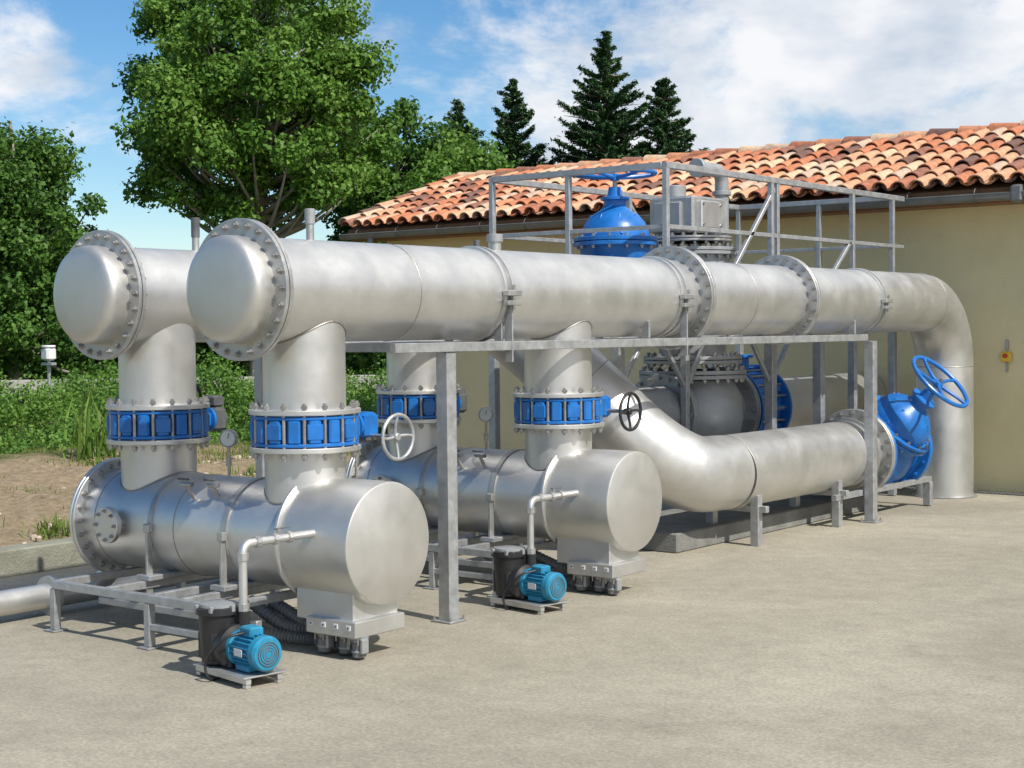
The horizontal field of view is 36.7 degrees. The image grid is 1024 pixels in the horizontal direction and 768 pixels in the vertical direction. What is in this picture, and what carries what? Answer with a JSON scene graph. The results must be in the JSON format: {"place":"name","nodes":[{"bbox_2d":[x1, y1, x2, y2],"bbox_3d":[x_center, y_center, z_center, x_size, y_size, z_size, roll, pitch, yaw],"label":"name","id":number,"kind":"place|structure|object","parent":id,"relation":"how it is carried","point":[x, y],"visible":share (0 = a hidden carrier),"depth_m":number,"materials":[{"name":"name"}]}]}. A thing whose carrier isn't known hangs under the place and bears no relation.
{"place":"outdoors","nodes":[
{"label":"outdoors","id":0,"kind":"place"},
{"bbox_2d":[0,439,360,546],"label":"soil bank","id":1,"kind":"structure","parent":0,"point":[19,506],"depth_m":16.51,"materials":[{"name":"brown soil"}]},
{"bbox_2d":[0,455,346,543],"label":"stones","id":2,"kind":"object","parent":1,"relation":"on","point":[35,537],"visible":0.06,"depth_m":13.60,"materials":[{"name":"grey stone"}]},
{"bbox_2d":[0,452,348,540],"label":"weeds","id":3,"kind":"object","parent":1,"relation":"on","point":[55,529],"visible":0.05,"depth_m":13.13,"materials":[{"name":"green plant"}]},
{"bbox_2d":[0,374,376,453],"bbox_3d":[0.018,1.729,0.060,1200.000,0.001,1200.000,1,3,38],"label":"ground","id":4,"kind":"structure","parent":0,"point":[59,421],"depth_m":29.79,"materials":[{"name":"plant"}]},
{"bbox_2d":[0,537,87,577],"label":"kerb","id":5,"kind":"structure","parent":4,"relation":"on","point":[34,557],"depth_m":11.07,"materials":[{"name":"concrete"}]},
{"bbox_2d":[41,345,55,433],"bbox_3d":[-7.958,0.094,26.539,0.300,1.520,0.240,1,3,38],"label":"weather sensor post","id":6,"kind":"object","parent":4,"relation":"on","point":[48,352],"visible":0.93,"depth_m":26.46,"materials":[{"name":"metal"}]},
{"bbox_2d":[0,116,117,402],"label":"broadleaf tree","id":7,"kind":"object","parent":4,"relation":"on","point":[41,234],"visible":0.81,"depth_m":37.01,"materials":[{"name":"green plant"}]},
{"bbox_2d":[48,379,120,460],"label":"reeds","id":8,"kind":"object","parent":4,"relation":"on","point":[84,438],"visible":0.37,"depth_m":19.55,"materials":[{"name":"green plant"}]},
{"bbox_2d":[0,431,379,466],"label":"grass","id":9,"kind":"structure","parent":4,"relation":"on","point":[235,453],"depth_m":20.58,"materials":[{"name":"plant"}]},
{"bbox_2d":[0,342,386,393],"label":"background trees","id":10,"kind":"object","parent":4,"relation":"on","point":[358,361],"visible":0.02,"depth_m":42.82,"materials":[{"name":"green plant"}]},
{"bbox_2d":[0,347,387,453],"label":"shrubs","id":11,"kind":"object","parent":4,"relation":"on","point":[238,395],"visible":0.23,"depth_m":24.87,"materials":[{"name":"green plant"}]},
{"bbox_2d":[1,375,386,394],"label":"wall","id":12,"kind":"structure","parent":4,"relation":"on","point":[15,382],"depth_m":33.06,"materials":[{"name":"concrete"}]},
{"bbox_2d":[110,0,405,375],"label":"broadleaf tree","id":13,"kind":"object","parent":4,"relation":"on","point":[244,108],"visible":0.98,"depth_m":38.29,"materials":[{"name":"green plant"}]},
{"bbox_2d":[315,95,473,243],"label":"broadleaf tree","id":14,"kind":"object","parent":4,"relation":"on","point":[357,202],"visible":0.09,"depth_m":44.04,"materials":[{"name":"green plant"}]},
{"bbox_2d":[378,122,520,243],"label":"broadleaf tree","id":15,"kind":"object","parent":4,"relation":"on","point":[437,168],"visible":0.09,"depth_m":40.22,"materials":[{"name":"green plant"}]},
{"bbox_2d":[434,98,489,155],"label":"pine tree","id":16,"kind":"object","parent":4,"relation":"on","point":[458,106],"visible":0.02,"depth_m":47.87,"materials":[{"name":"green plant"}]},
{"bbox_2d":[478,78,560,168],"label":"pine tree","id":17,"kind":"object","parent":4,"relation":"on","point":[511,138],"visible":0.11,"depth_m":49.63,"materials":[{"name":"green plant"}]},
{"bbox_2d":[537,30,677,164],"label":"pine tree","id":18,"kind":"object","parent":4,"relation":"on","point":[603,133],"visible":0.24,"depth_m":48.13,"materials":[{"name":"green plant"}]},
{"bbox_2d":[637,77,709,156],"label":"pine tree","id":19,"kind":"object","parent":4,"relation":"on","point":[679,135],"visible":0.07,"depth_m":48.46,"materials":[{"name":"green plant"}]},
{"bbox_2d":[387,204,1023,492],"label":"walls","id":20,"kind":"structure","parent":4,"relation":"on","point":[972,258],"depth_m":16.11,"materials":[{"name":"beige paint"}]},
{"bbox_2d":[348,177,1023,241],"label":"roof deck","id":21,"kind":"structure","parent":20,"relation":"on","point":[959,188],"depth_m":17.03,"materials":[{"name":"brown wood"}]},
{"bbox_2d":[338,120,1023,226],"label":"roof tiles","id":22,"kind":"object","parent":21,"relation":"attached to","point":[963,155],"visible":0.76,"depth_m":18.10,"materials":[{"name":"orange tile"}]},
{"bbox_2d":[339,184,1023,242],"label":"gutter","id":23,"kind":"object","parent":21,"relation":"attached to","point":[1015,193],"visible":0.69,"depth_m":16.65,"materials":[{"name":"metal"}]},
{"bbox_2d":[1001,340,1011,371],"bbox_3d":[5.007,-0.282,15.640,0.100,0.330,0.085,1,3,38],"label":"emergency stop button","id":24,"kind":"object","parent":20,"relation":"attached to","point":[1006,357],"visible":1,"depth_m":15.63,"materials":[{"name":"yellow plastic"}]},
{"bbox_2d":[0,486,1023,767],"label":"concrete pavement","id":25,"kind":"structure","parent":0,"point":[894,638],"depth_m":7.62,"materials":[{"name":"beige concrete"}]},
{"bbox_2d":[0,563,219,616],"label":"drain pipe","id":26,"kind":"object","parent":25,"relation":"on","point":[24,599],"visible":0.26,"depth_m":9.27,"materials":[{"name":"silver metal"}]},
{"bbox_2d":[43,443,428,657],"bbox_3d":[-1.652,0.884,8.672,2.318,1.058,1.025,1,3,38],"label":"filter vessel","id":27,"kind":"object","parent":25,"relation":"on","point":[348,574],"visible":0.89,"depth_m":8.34,"materials":[{"name":"silver metal"}]},
{"bbox_2d":[105,383,227,451],"bbox_3d":[-2.025,0.179,9.307,0.610,0.398,0.886,1,3,38],"label":"butterfly valve","id":28,"kind":"object","parent":27,"relation":"on","point":[134,425],"visible":0.87,"depth_m":8.97,"materials":[{"name":"blue metal"}]},
{"bbox_2d":[53,217,435,404],"bbox_3d":[-0.392,-0.536,11.383,0.760,1.125,6.717,1,3,38],"label":"steel pipeline","id":29,"kind":"object","parent":28,"relation":"on","point":[120,297],"visible":0.38,"depth_m":8.89,"materials":[{"name":"silver metal"}]},
{"bbox_2d":[573,169,657,257],"bbox_3d":[0.868,-1.333,12.979,0.718,0.930,0.718,1,3,38],"label":"gate valve","id":30,"kind":"object","parent":29,"relation":"attached to","point":[614,211],"visible":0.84,"depth_m":12.77,"materials":[{"name":"metal"}]},
{"bbox_2d":[219,429,237,476],"bbox_3d":[-1.615,0.404,8.799,0.104,0.292,0.045,0,2,10],"label":"pressure gauge","id":31,"kind":"object","parent":27,"relation":"on","point":[228,438],"visible":1,"depth_m":8.78,"materials":[{"name":"metal"}]},
{"bbox_2d":[248,400,414,460],"bbox_3d":[-1.046,0.265,8.547,0.610,0.348,0.886,1,3,38],"label":"butterfly valve","id":32,"kind":"object","parent":27,"relation":"on","point":[304,432],"visible":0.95,"depth_m":8.21,"materials":[{"name":"blue metal"}]},
{"bbox_2d":[355,456,357,478],"bbox_3d":[-0.960,0.776,9.548,0.104,1.202,0.045,0,2,10],"label":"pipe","id":33,"kind":"object","parent":27,"relation":"on","point":[356,475],"depth_m":9.53,"materials":[{"name":"metal"}]},
{"bbox_2d":[193,526,314,688],"bbox_3d":[-1.187,1.092,7.649,0.523,0.718,0.707,3,4,61],"label":"water pump","id":34,"kind":"object","parent":25,"relation":"on","point":[235,645],"visible":1,"depth_m":7.54,"materials":[{"name":"blue metal"}]},
{"bbox_2d":[346,423,661,596],"bbox_3d":[-0.212,0.805,10.514,2.318,1.058,1.025,1,3,38],"label":"filter vessel","id":35,"kind":"object","parent":25,"relation":"on","point":[599,530],"visible":0.65,"depth_m":10.09,"materials":[{"name":"silver metal"}]},
{"bbox_2d":[376,383,467,428],"bbox_3d":[-0.585,0.115,11.151,0.610,0.368,0.886,1,3,38],"label":"butterfly valve","id":36,"kind":"object","parent":35,"relation":"on","point":[419,406],"visible":0.68,"depth_m":10.78,"materials":[{"name":"blue metal"}]},
{"bbox_2d":[478,407,493,448],"bbox_3d":[-0.178,0.314,10.669,0.104,0.312,0.045,0,2,10],"label":"pressure gauge","id":37,"kind":"object","parent":35,"relation":"attached to","point":[485,414],"visible":1,"depth_m":10.65,"materials":[{"name":"metal"}]},
{"bbox_2d":[512,385,641,434],"bbox_3d":[0.393,0.171,10.389,0.610,0.318,0.886,1,3,38],"label":"butterfly valve","id":38,"kind":"object","parent":35,"relation":"on","point":[564,410],"visible":0.94,"depth_m":10.05,"materials":[{"name":"blue metal"}]},
{"bbox_2d":[489,487,578,614],"bbox_3d":[0.252,1.013,9.492,0.523,0.718,0.707,3,4,61],"label":"water pump","id":39,"kind":"object","parent":25,"relation":"on","point":[530,584],"visible":1,"depth_m":9.39,"materials":[{"name":"blue metal"}]},
{"bbox_2d":[254,296,881,623],"bbox_3d":[0.661,0.319,11.767,2.020,1.923,6.625,1,3,38],"label":"pipe support frame","id":40,"kind":"object","parent":25,"relation":"on","point":[447,350],"visible":0.42,"depth_m":10.24,"materials":[{"name":"grey metal"}]},
{"bbox_2d":[186,208,977,498],"bbox_3d":[1.503,0.095,11.809,0.760,2.395,9.797,1,3,38],"label":"steel pipeline","id":41,"kind":"object","parent":25,"relation":"on","point":[295,314],"visible":0.94,"depth_m":9.70,"materials":[{"name":"silver metal"}]},
{"bbox_2d":[488,161,904,494],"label":"access platform","id":42,"kind":"structure","parent":25,"relation":"on","point":[772,204],"depth_m":13.42,"materials":[{"name":"metal"}]},
{"bbox_2d":[640,494,863,552],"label":"concrete plinth","id":43,"kind":"structure","parent":25,"relation":"on","point":[678,530],"depth_m":12.60,"materials":[{"name":"grey concrete"}]},
{"bbox_2d":[635,158,886,435],"bbox_3d":[2.337,-0.441,14.751,0.960,3.205,4.740,1,3,38],"label":"control valve","id":44,"kind":"object","parent":25,"relation":"on","point":[724,399],"visible":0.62,"depth_m":13.56,"materials":[{"name":"grey paint"}]},
{"bbox_2d":[727,354,791,430],"bbox_3d":[2.143,0.172,14.516,0.800,0.900,0.620,1,3,38],"label":"check valve","id":45,"kind":"object","parent":44,"relation":"attached to","point":[755,375],"visible":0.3,"depth_m":14.44,"materials":[{"name":"metal"}]},
{"bbox_2d":[706,476,932,546],"bbox_3d":[2.752,1.004,13.429,0.600,0.400,3.340,1,3,38],"label":"pipe cradle","id":46,"kind":"object","parent":25,"relation":"on","point":[837,493],"visible":0.66,"depth_m":13.09,"materials":[{"name":"grey metal"}]},
{"bbox_2d":[486,339,895,511],"bbox_3d":[1.690,0.146,12.428,4.142,1.837,1.375,-2,2,-36],"label":"steel bypass pipe","id":47,"kind":"object","parent":46,"relation":"on","point":[698,473],"visible":0.63,"depth_m":11.70,"materials":[{"name":"silver metal"}]},
{"bbox_2d":[861,355,968,486],"bbox_3d":[3.526,0.363,14.013,1.259,1.250,0.873,1,3,38],"label":"gate valve","id":48,"kind":"object","parent":47,"relation":"attached to","point":[905,419],"visible":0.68,"depth_m":13.77,"materials":[{"name":"metal"}]},
{"bbox_2d":[901,486,1023,495],"bbox_3d":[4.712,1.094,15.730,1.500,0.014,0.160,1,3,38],"label":"wall plinth","id":49,"kind":"structure","parent":25,"relation":"on","point":[990,492],"depth_m":15.57,"materials":[{"name":"grey paint"}]},
{"bbox_2d":[0,0,1023,249],"label":"sky","id":50,"kind":"structure","parent":0,"point":[747,72],"materials":[{"name":"blue"}]}
]}

